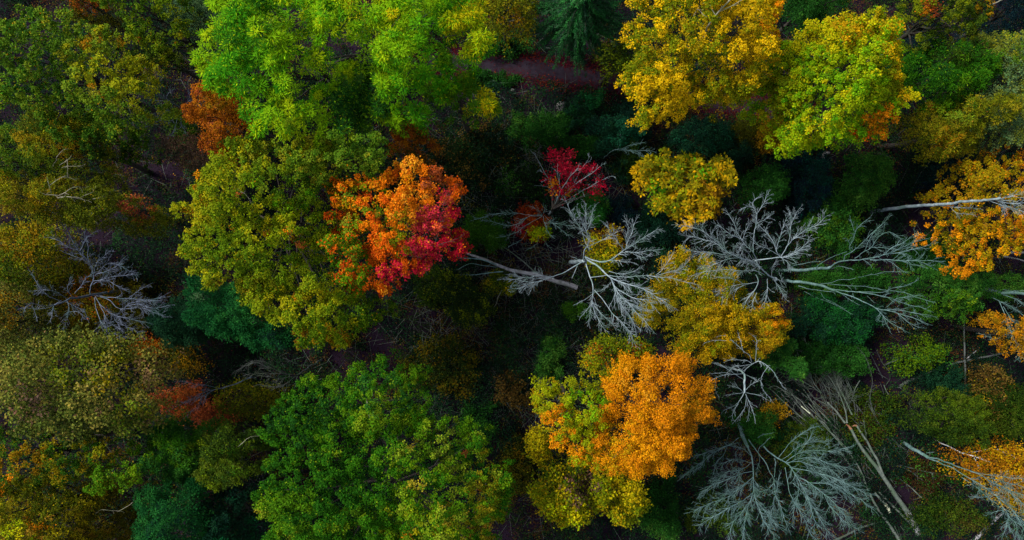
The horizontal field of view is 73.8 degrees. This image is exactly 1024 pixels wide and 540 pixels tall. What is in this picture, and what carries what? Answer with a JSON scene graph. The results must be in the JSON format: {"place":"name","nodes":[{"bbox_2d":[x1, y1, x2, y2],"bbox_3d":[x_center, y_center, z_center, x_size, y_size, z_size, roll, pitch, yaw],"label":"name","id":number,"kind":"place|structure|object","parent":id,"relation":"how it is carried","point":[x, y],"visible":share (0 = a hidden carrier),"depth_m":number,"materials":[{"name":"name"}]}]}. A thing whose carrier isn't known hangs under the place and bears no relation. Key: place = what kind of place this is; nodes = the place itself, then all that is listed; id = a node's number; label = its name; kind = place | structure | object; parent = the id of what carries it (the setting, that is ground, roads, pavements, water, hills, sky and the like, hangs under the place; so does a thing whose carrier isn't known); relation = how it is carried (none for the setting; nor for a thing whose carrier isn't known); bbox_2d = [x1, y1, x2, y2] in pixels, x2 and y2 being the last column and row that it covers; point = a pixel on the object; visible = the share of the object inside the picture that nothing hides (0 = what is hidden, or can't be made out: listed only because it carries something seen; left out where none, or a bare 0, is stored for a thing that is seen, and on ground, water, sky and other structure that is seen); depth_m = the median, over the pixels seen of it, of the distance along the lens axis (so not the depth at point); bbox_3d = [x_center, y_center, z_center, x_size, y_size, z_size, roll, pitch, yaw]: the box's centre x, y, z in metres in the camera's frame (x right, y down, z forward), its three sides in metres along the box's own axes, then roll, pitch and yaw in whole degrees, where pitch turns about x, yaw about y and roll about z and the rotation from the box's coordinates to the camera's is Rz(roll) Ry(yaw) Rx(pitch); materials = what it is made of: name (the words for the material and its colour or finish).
{"place":"outdoors","nodes":[
{"label":"outdoors","id":0,"kind":"place"},
{"bbox_2d":[0,0,1023,539],"bbox_3d":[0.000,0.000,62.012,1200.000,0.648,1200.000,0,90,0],"label":"ground","id":1,"kind":"structure","parent":0,"point":[376,336],"depth_m":61.99,"materials":[{"name":"soil"}]},
{"bbox_2d":[0,268,82,369],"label":"broadleaf tree","id":2,"kind":"object","parent":1,"relation":"on","point":[6,328],"visible":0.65,"depth_m":54.73,"materials":[{"name":"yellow plant"}]},
{"bbox_2d":[0,216,100,298],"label":"broadleaf tree","id":3,"kind":"object","parent":1,"relation":"on","point":[47,254],"visible":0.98,"depth_m":54.79,"materials":[{"name":"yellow plant"}]},
{"bbox_2d":[0,120,109,184],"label":"broadleaf tree","id":4,"kind":"object","parent":1,"relation":"on","point":[13,152],"visible":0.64,"depth_m":49.13,"materials":[{"name":"green plant"}]},
{"bbox_2d":[0,467,128,539],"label":"broadleaf tree","id":5,"kind":"object","parent":1,"relation":"on","point":[49,515],"visible":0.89,"depth_m":47.64,"materials":[{"name":"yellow plant"}]},
{"bbox_2d":[0,412,135,496],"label":"broadleaf tree","id":6,"kind":"object","parent":1,"relation":"on","point":[47,459],"visible":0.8,"depth_m":48.62,"materials":[{"name":"green plant"}]},
{"bbox_2d":[9,107,150,188],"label":"broadleaf tree","id":7,"kind":"object","parent":1,"relation":"on","point":[21,133],"visible":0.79,"depth_m":48.54,"materials":[{"name":"green plant"}]},
{"bbox_2d":[12,251,162,348],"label":"broadleaf tree","id":8,"kind":"object","parent":1,"relation":"on","point":[88,302],"visible":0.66,"depth_m":58.33,"materials":[{"name":"brown plant"}]},
{"bbox_2d":[0,320,189,447],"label":"broadleaf tree","id":9,"kind":"object","parent":1,"relation":"on","point":[30,402],"visible":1,"depth_m":46.87,"materials":[{"name":"green plant"}]},
{"bbox_2d":[0,168,193,240],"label":"broadleaf tree","id":10,"kind":"object","parent":1,"relation":"on","point":[77,202],"visible":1,"depth_m":47.12,"materials":[{"name":"green plant"}]},
{"bbox_2d":[20,213,173,338],"bbox_3d":[-31.827,1.429,55.018,8.461,13.998,10.078,-27,90,0],"label":"dead tree","id":11,"kind":"object","parent":1,"relation":"on","point":[106,292],"visible":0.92,"depth_m":52.76,"materials":[{"name":"grey wood"}]},
{"bbox_2d":[0,3,195,169],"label":"broadleaf tree","id":12,"kind":"object","parent":1,"relation":"on","point":[118,90],"visible":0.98,"depth_m":45.88,"materials":[{"name":"green plant"}]},
{"bbox_2d":[61,0,164,51],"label":"broadleaf tree","id":13,"kind":"object","parent":1,"relation":"on","point":[105,14],"visible":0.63,"depth_m":50.72,"materials":[{"name":"green plant"}]},
{"bbox_2d":[59,467,174,539],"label":"broadleaf tree","id":14,"kind":"object","parent":1,"relation":"on","point":[116,518],"visible":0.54,"depth_m":50.94,"materials":[{"name":"green plant"}]},
{"bbox_2d":[82,437,192,497],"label":"broadleaf tree","id":15,"kind":"object","parent":1,"relation":"on","point":[99,482],"visible":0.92,"depth_m":48.20,"materials":[{"name":"green plant"}]},
{"bbox_2d":[90,0,244,73],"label":"broadleaf tree","id":16,"kind":"object","parent":1,"relation":"on","point":[154,9],"visible":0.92,"depth_m":46.20,"materials":[{"name":"green plant"}]},
{"bbox_2d":[111,19,226,81],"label":"broadleaf tree","id":17,"kind":"object","parent":1,"relation":"on","point":[173,56],"visible":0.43,"depth_m":50.97,"materials":[{"name":"green plant"}]},
{"bbox_2d":[130,454,228,539],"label":"broadleaf tree","id":18,"kind":"object","parent":1,"relation":"on","point":[164,527],"visible":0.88,"depth_m":49.04,"materials":[{"name":"green plant"}]},
{"bbox_2d":[144,290,214,352],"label":"shrub","id":19,"kind":"object","parent":1,"relation":"on","point":[163,326],"visible":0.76,"depth_m":56.72,"materials":[{"name":"green plant"}]},
{"bbox_2d":[132,410,230,492],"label":"broadleaf tree","id":20,"kind":"object","parent":1,"relation":"on","point":[171,440],"visible":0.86,"depth_m":51.47,"materials":[{"name":"green plant"}]},
{"bbox_2d":[155,127,229,173],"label":"shrub","id":21,"kind":"object","parent":1,"relation":"on","point":[194,148],"visible":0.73,"depth_m":52.65,"materials":[{"name":"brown plant"}]},
{"bbox_2d":[161,0,241,75],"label":"broadleaf tree","id":22,"kind":"object","parent":1,"relation":"on","point":[203,9],"visible":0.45,"depth_m":48.02,"materials":[{"name":"green plant"}]},
{"bbox_2d":[190,468,268,539],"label":"broadleaf tree","id":23,"kind":"object","parent":1,"relation":"on","point":[223,530],"visible":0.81,"depth_m":51.92,"materials":[{"name":"green plant"}]},
{"bbox_2d":[180,80,292,166],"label":"broadleaf tree","id":24,"kind":"object","parent":1,"relation":"on","point":[193,111],"visible":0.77,"depth_m":45.14,"materials":[{"name":"orange plant"}]},
{"bbox_2d":[189,416,285,492],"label":"broadleaf tree","id":25,"kind":"object","parent":1,"relation":"on","point":[213,453],"visible":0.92,"depth_m":49.04,"materials":[{"name":"green plant"}]},
{"bbox_2d":[180,271,299,354],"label":"broadleaf tree","id":26,"kind":"object","parent":1,"relation":"on","point":[211,315],"visible":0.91,"depth_m":50.13,"materials":[{"name":"green plant"}]},
{"bbox_2d":[208,374,296,424],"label":"shrub","id":27,"kind":"object","parent":1,"relation":"on","point":[252,412],"visible":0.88,"depth_m":59.37,"materials":[{"name":"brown plant"}]},
{"bbox_2d":[169,131,399,351],"bbox_3d":[-16.369,-1.623,51.248,12.170,22.126,16.645,-18,90,0],"label":"broadleaf tree","id":28,"kind":"object","parent":1,"relation":"on","point":[214,172],"visible":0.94,"depth_m":44.66,"materials":[{"name":"green plant"}]},
{"bbox_2d":[188,0,498,166],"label":"broadleaf tree","id":29,"kind":"object","parent":1,"relation":"on","point":[238,55],"visible":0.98,"depth_m":43.19,"materials":[{"name":"green plant"}]},
{"bbox_2d":[293,126,395,191],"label":"broadleaf tree","id":30,"kind":"object","parent":1,"relation":"on","point":[370,167],"visible":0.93,"depth_m":44.73,"materials":[{"name":"green plant"}]},
{"bbox_2d":[250,348,516,539],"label":"broadleaf tree","id":31,"kind":"object","parent":1,"relation":"on","point":[370,421],"visible":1,"depth_m":44.63,"materials":[{"name":"green plant"}]},
{"bbox_2d":[316,153,473,298],"bbox_3d":[-7.854,-2.959,51.899,10.471,20.891,9.407,-14,90,0],"label":"broadleaf tree","id":32,"kind":"object","parent":1,"relation":"on","point":[371,252],"visible":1,"depth_m":45.05,"materials":[{"name":"orange plant"}]},
{"bbox_2d":[385,121,443,167],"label":"broadleaf tree","id":33,"kind":"object","parent":1,"relation":"on","point":[413,136],"visible":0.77,"depth_m":51.93,"materials":[{"name":"brown plant"}]},
{"bbox_2d":[393,330,483,400],"bbox_3d":[-6.449,8.540,60.099,8.599,4.078,6.619,0,90,0],"label":"shrub","id":34,"kind":"object","parent":1,"relation":"on","point":[462,363],"visible":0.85,"depth_m":59.79,"materials":[{"name":"green plant"}]},
{"bbox_2d":[419,271,501,331],"bbox_3d":[-4.540,2.656,58.971,7.038,6.293,5.318,18,90,0],"label":"shrub","id":35,"kind":"object","parent":1,"relation":"on","point":[467,312],"visible":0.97,"depth_m":57.91,"materials":[{"name":"green plant"}]},
{"bbox_2d":[419,44,501,136],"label":"broadleaf tree","id":36,"kind":"object","parent":1,"relation":"on","point":[466,83],"visible":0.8,"depth_m":47.69,"materials":[{"name":"green plant"}]},
{"bbox_2d":[426,116,519,193],"bbox_3d":[-3.176,-10.714,60.609,7.879,3.073,6.622,-43,90,0],"label":"shrub","id":37,"kind":"object","parent":1,"relation":"on","point":[450,148],"visible":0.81,"depth_m":60.62,"materials":[{"name":"green plant"}]},
{"bbox_2d":[452,207,510,254],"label":"shrub","id":38,"kind":"object","parent":1,"relation":"on","point":[491,229],"visible":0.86,"depth_m":59.91,"materials":[{"name":"green plant"}]},
{"bbox_2d":[469,0,540,56],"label":"broadleaf tree","id":39,"kind":"object","parent":1,"relation":"on","point":[494,13],"visible":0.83,"depth_m":51.90,"materials":[{"name":"green plant"}]},
{"bbox_2d":[0,0,1020,539],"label":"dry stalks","id":40,"kind":"object","parent":1,"relation":"on","point":[550,298],"visible":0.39,"depth_m":61.27,"materials":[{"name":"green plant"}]},
{"bbox_2d":[0,1,1021,539],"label":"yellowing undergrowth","id":41,"kind":"object","parent":1,"relation":"on","point":[556,327],"visible":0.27,"depth_m":61.45,"materials":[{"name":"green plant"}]},
{"bbox_2d":[0,0,1023,539],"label":"dark undergrowth","id":42,"kind":"object","parent":1,"relation":"on","point":[560,330],"visible":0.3,"depth_m":60.94,"materials":[{"name":"green plant"}]},
{"bbox_2d":[494,431,534,513],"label":"shrub","id":43,"kind":"object","parent":1,"relation":"on","point":[522,470],"visible":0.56,"depth_m":59.83,"materials":[{"name":"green plant"}]},
{"bbox_2d":[486,158,546,203],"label":"shrub","id":44,"kind":"object","parent":1,"relation":"on","point":[520,188],"visible":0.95,"depth_m":60.70,"materials":[{"name":"green plant"}]},
{"bbox_2d":[504,108,576,153],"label":"shrub","id":45,"kind":"object","parent":1,"relation":"on","point":[560,131],"visible":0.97,"depth_m":59.77,"materials":[{"name":"green plant"}]},
{"bbox_2d":[533,333,568,383],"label":"shrub","id":46,"kind":"object","parent":1,"relation":"on","point":[554,355],"visible":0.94,"depth_m":59.86,"materials":[{"name":"green plant"}]},
{"bbox_2d":[532,145,612,216],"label":"broadleaf tree","id":47,"kind":"object","parent":1,"relation":"on","point":[561,170],"visible":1,"depth_m":54.31,"materials":[{"name":"red plant"}]},
{"bbox_2d":[529,370,617,475],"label":"broadleaf tree","id":48,"kind":"object","parent":1,"relation":"on","point":[577,426],"visible":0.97,"depth_m":49.48,"materials":[{"name":"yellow plant"}]},
{"bbox_2d":[525,0,626,77],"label":"conifer tree","id":49,"kind":"object","parent":1,"relation":"on","point":[578,21],"visible":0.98,"depth_m":52.26,"materials":[{"name":"green plant"}]},
{"bbox_2d":[521,421,653,530],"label":"broadleaf tree","id":50,"kind":"object","parent":1,"relation":"on","point":[554,502],"visible":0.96,"depth_m":51.85,"materials":[{"name":"yellow plant"}]},
{"bbox_2d":[499,197,698,348],"bbox_3d":[6.562,-0.170,54.248,13.289,15.510,8.867,24,90,0],"label":"dead tree","id":51,"kind":"object","parent":1,"relation":"on","point":[578,262],"visible":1,"depth_m":48.63,"materials":[{"name":"grey wood"}]},
{"bbox_2d":[577,223,625,279],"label":"shrub","id":52,"kind":"object","parent":1,"relation":"on","point":[606,255],"visible":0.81,"depth_m":57.41,"materials":[{"name":"yellow plant"}]},
{"bbox_2d":[589,38,634,86],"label":"broadleaf tree","id":53,"kind":"object","parent":1,"relation":"on","point":[616,64],"visible":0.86,"depth_m":54.08,"materials":[{"name":"green plant"}]},
{"bbox_2d":[578,112,646,158],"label":"shrub","id":54,"kind":"object","parent":1,"relation":"on","point":[609,124],"visible":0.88,"depth_m":57.67,"materials":[{"name":"green plant"}]},
{"bbox_2d":[413,37,820,138],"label":"red leaf litter","id":55,"kind":"object","parent":1,"relation":"on","point":[565,65],"visible":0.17,"depth_m":61.91,"materials":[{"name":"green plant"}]},
{"bbox_2d":[577,327,657,382],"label":"broadleaf tree","id":56,"kind":"object","parent":1,"relation":"on","point":[611,349],"visible":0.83,"depth_m":53.93,"materials":[{"name":"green plant"}]},
{"bbox_2d":[601,137,657,186],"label":"shrub","id":57,"kind":"object","parent":1,"relation":"on","point":[622,168],"visible":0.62,"depth_m":59.97,"materials":[{"name":"green plant"}]},
{"bbox_2d":[584,348,721,481],"bbox_3d":[10.184,10.291,52.761,9.958,19.119,9.373,0,90,0],"label":"broadleaf tree","id":58,"kind":"object","parent":1,"relation":"on","point":[646,455],"visible":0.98,"depth_m":47.34,"materials":[{"name":"orange plant"}]},
{"bbox_2d":[627,200,685,252],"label":"shrub","id":59,"kind":"object","parent":1,"relation":"on","point":[666,228],"visible":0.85,"depth_m":59.96,"materials":[{"name":"green plant"}]},
{"bbox_2d":[635,472,682,539],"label":"shrub","id":60,"kind":"object","parent":1,"relation":"on","point":[668,527],"visible":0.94,"depth_m":59.11,"materials":[{"name":"green plant"}]},
{"bbox_2d":[629,147,737,231],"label":"broadleaf tree","id":61,"kind":"object","parent":1,"relation":"on","point":[718,171],"visible":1,"depth_m":51.40,"materials":[{"name":"yellow plant"}]},
{"bbox_2d":[613,0,786,131],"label":"broadleaf tree","id":62,"kind":"object","parent":1,"relation":"on","point":[662,76],"visible":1,"depth_m":44.99,"materials":[{"name":"yellow plant"}]},
{"bbox_2d":[661,111,738,160],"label":"shrub","id":63,"kind":"object","parent":1,"relation":"on","point":[719,131],"visible":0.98,"depth_m":59.22,"materials":[{"name":"green plant"}]},
{"bbox_2d":[628,244,792,364],"bbox_3d":[15.937,3.820,55.439,12.541,13.790,8.271,38,90,0],"label":"broadleaf tree","id":64,"kind":"object","parent":1,"relation":"on","point":[770,332],"visible":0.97,"depth_m":52.30,"materials":[{"name":"yellow plant"}]},
{"bbox_2d":[681,487,746,537],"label":"shrub","id":65,"kind":"object","parent":1,"relation":"on","point":[712,521],"visible":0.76,"depth_m":60.58,"materials":[{"name":"green plant"}]},
{"bbox_2d":[721,403,778,448],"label":"shrub","id":66,"kind":"object","parent":1,"relation":"on","point":[753,430],"visible":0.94,"depth_m":59.84,"materials":[{"name":"green plant"}]},
{"bbox_2d":[676,192,831,317],"bbox_3d":[17.754,-0.817,54.346,10.996,15.445,9.299,-21,90,0],"label":"dead tree","id":67,"kind":"object","parent":1,"relation":"on","point":[775,279],"visible":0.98,"depth_m":48.22,"materials":[{"name":"grey wood"}]},
{"bbox_2d":[732,159,792,215],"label":"shrub","id":68,"kind":"object","parent":1,"relation":"on","point":[775,181],"visible":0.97,"depth_m":57.61,"materials":[{"name":"green plant"}]},
{"bbox_2d":[679,420,878,539],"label":"dead tree","id":69,"kind":"object","parent":1,"relation":"on","point":[754,495],"visible":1,"depth_m":51.15,"materials":[{"name":"grey wood"}]},
{"bbox_2d":[751,332,808,382],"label":"broadleaf tree","id":70,"kind":"object","parent":1,"relation":"on","point":[787,349],"visible":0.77,"depth_m":54.98,"materials":[{"name":"green plant"}]},
{"bbox_2d":[765,409,833,473],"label":"shrub","id":71,"kind":"object","parent":1,"relation":"on","point":[811,422],"visible":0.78,"depth_m":60.20,"materials":[{"name":"green plant"}]},
{"bbox_2d":[769,150,837,222],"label":"shrub","id":72,"kind":"object","parent":1,"relation":"on","point":[813,182],"visible":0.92,"depth_m":58.77,"materials":[{"name":"green plant"}]},
{"bbox_2d":[767,0,851,43],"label":"broadleaf tree","id":73,"kind":"object","parent":1,"relation":"on","point":[809,7],"visible":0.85,"depth_m":50.59,"materials":[{"name":"green plant"}]},
{"bbox_2d":[736,2,923,159],"bbox_3d":[22.092,-12.917,51.554,9.935,21.543,9.816,0,90,0],"label":"broadleaf tree","id":74,"kind":"object","parent":1,"relation":"on","point":[875,77],"visible":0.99,"depth_m":45.24,"materials":[{"name":"green plant"}]},
{"bbox_2d":[794,192,865,260],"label":"shrub","id":75,"kind":"object","parent":1,"relation":"on","point":[829,238],"visible":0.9,"depth_m":57.91,"materials":[{"name":"green plant"}]},
{"bbox_2d":[791,335,876,379],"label":"shrub","id":76,"kind":"object","parent":1,"relation":"on","point":[858,361],"visible":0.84,"depth_m":58.94,"materials":[{"name":"green plant"}]},
{"bbox_2d":[781,289,889,347],"bbox_3d":[27.936,4.419,58.899,9.065,6.453,5.171,9,90,0],"label":"shrub","id":77,"kind":"object","parent":1,"relation":"on","point":[861,318],"visible":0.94,"depth_m":58.19,"materials":[{"name":"green plant"}]},
{"bbox_2d":[786,258,893,302],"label":"shrub","id":78,"kind":"object","parent":1,"relation":"on","point":[837,275],"visible":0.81,"depth_m":59.70,"materials":[{"name":"green plant"}]},
{"bbox_2d":[819,149,899,214],"bbox_3d":[29.513,-7.545,58.257,4.983,7.717,5.422,6,90,0],"label":"shrub","id":79,"kind":"object","parent":1,"relation":"on","point":[869,179],"visible":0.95,"depth_m":56.69,"materials":[{"name":"green plant"}]},
{"bbox_2d":[825,383,906,448],"bbox_3d":[31.981,13.021,60.672,6.767,2.946,6.032,-34,90,0],"label":"shrub","id":80,"kind":"object","parent":1,"relation":"on","point":[877,402],"visible":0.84,"depth_m":60.79,"materials":[{"name":"green plant"}]},
{"bbox_2d":[879,331,952,377],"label":"shrub","id":81,"kind":"object","parent":1,"relation":"on","point":[923,360],"visible":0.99,"depth_m":59.60,"materials":[{"name":"green plant"}]},
{"bbox_2d":[889,229,962,279],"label":"shrub","id":82,"kind":"object","parent":1,"relation":"on","point":[931,255],"visible":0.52,"depth_m":59.48,"materials":[{"name":"green plant"}]},
{"bbox_2d":[891,448,968,493],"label":"shrub","id":83,"kind":"object","parent":1,"relation":"on","point":[930,480],"visible":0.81,"depth_m":60.82,"materials":[{"name":"green plant"}]},
{"bbox_2d":[873,36,1005,126],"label":"broadleaf tree","id":84,"kind":"object","parent":1,"relation":"on","point":[931,81],"visible":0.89,"depth_m":49.91,"materials":[{"name":"green plant"}]},
{"bbox_2d":[903,149,975,193],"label":"shrub","id":85,"kind":"object","parent":1,"relation":"on","point":[936,167],"visible":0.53,"depth_m":59.62,"materials":[{"name":"green plant"}]},
{"bbox_2d":[911,359,971,398],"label":"shrub","id":86,"kind":"object","parent":1,"relation":"on","point":[957,380],"visible":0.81,"depth_m":59.59,"materials":[{"name":"green plant"}]},
{"bbox_2d":[895,385,997,450],"bbox_3d":[35.593,12.111,57.082,7.145,10.582,5.172,0,90,0],"label":"shrub","id":87,"kind":"object","parent":1,"relation":"on","point":[968,409],"visible":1,"depth_m":54.88,"materials":[{"name":"green plant"}]},
{"bbox_2d":[895,487,997,539],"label":"shrub","id":88,"kind":"object","parent":1,"relation":"on","point":[935,512],"visible":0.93,"depth_m":60.30,"materials":[{"name":"green plant"}]},
{"bbox_2d":[893,0,1001,55],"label":"broadleaf tree","id":89,"kind":"object","parent":1,"relation":"on","point":[971,28],"visible":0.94,"depth_m":49.84,"materials":[{"name":"green plant"}]},
{"bbox_2d":[876,260,1023,325],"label":"broadleaf tree","id":90,"kind":"object","parent":1,"relation":"on","point":[957,292],"visible":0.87,"depth_m":55.56,"materials":[{"name":"green plant"}]},
{"bbox_2d":[877,90,1023,165],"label":"broadleaf tree","id":91,"kind":"object","parent":1,"relation":"on","point":[947,131],"visible":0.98,"depth_m":50.23,"materials":[{"name":"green plant"}]},
{"bbox_2d":[901,441,1023,539],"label":"dead tree","id":92,"kind":"object","parent":1,"relation":"on","point":[909,446],"visible":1,"depth_m":49.65,"materials":[{"name":"grey wood"}]},
{"bbox_2d":[908,145,1023,279],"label":"broadleaf tree","id":93,"kind":"object","parent":1,"relation":"on","point":[978,225],"visible":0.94,"depth_m":51.98,"materials":[{"name":"yellow plant"}]},
{"bbox_2d":[913,29,1023,154],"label":"broadleaf tree","id":94,"kind":"object","parent":1,"relation":"on","point":[1014,55],"visible":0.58,"depth_m":49.39,"materials":[{"name":"green plant"}]},
{"bbox_2d":[933,432,1023,517],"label":"broadleaf tree","id":95,"kind":"object","parent":1,"relation":"on","point":[1009,459],"visible":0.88,"depth_m":55.22,"materials":[{"name":"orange plant"}]},
{"bbox_2d":[944,355,1018,427],"bbox_3d":[42.259,11.202,59.816,6.498,4.638,5.857,31,90,0],"label":"shrub","id":96,"kind":"object","parent":1,"relation":"on","point":[987,386],"visible":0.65,"depth_m":59.62,"materials":[{"name":"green plant"}]},
{"bbox_2d":[948,0,1023,48],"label":"broadleaf tree","id":97,"kind":"object","parent":1,"relation":"on","point":[1014,15],"visible":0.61,"depth_m":54.74,"materials":[{"name":"green plant"}]},
{"bbox_2d":[954,309,1023,361],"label":"broadleaf tree","id":98,"kind":"object","parent":1,"relation":"on","point":[1016,333],"visible":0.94,"depth_m":54.17,"materials":[{"name":"orange plant"}]},
{"bbox_2d":[972,379,1023,444],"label":"shrub","id":99,"kind":"object","parent":1,"relation":"on","point":[1017,416],"visible":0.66,"depth_m":59.46,"materials":[{"name":"green plant"}]},
{"bbox_2d":[0,0,1023,539],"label":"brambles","id":100,"kind":"object","parent":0,"point":[694,240],"visible":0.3,"depth_m":61.40,"materials":[{"name":"green plant"}]},
{"bbox_2d":[0,0,1023,539],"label":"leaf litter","id":101,"kind":"object","parent":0,"point":[572,298],"visible":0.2,"depth_m":61.96,"materials":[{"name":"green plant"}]},
{"bbox_2d":[429,50,818,122],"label":"path","id":102,"kind":"structure","parent":0,"point":[537,70],"depth_m":61.89,"materials":[{"name":"brown soil"}]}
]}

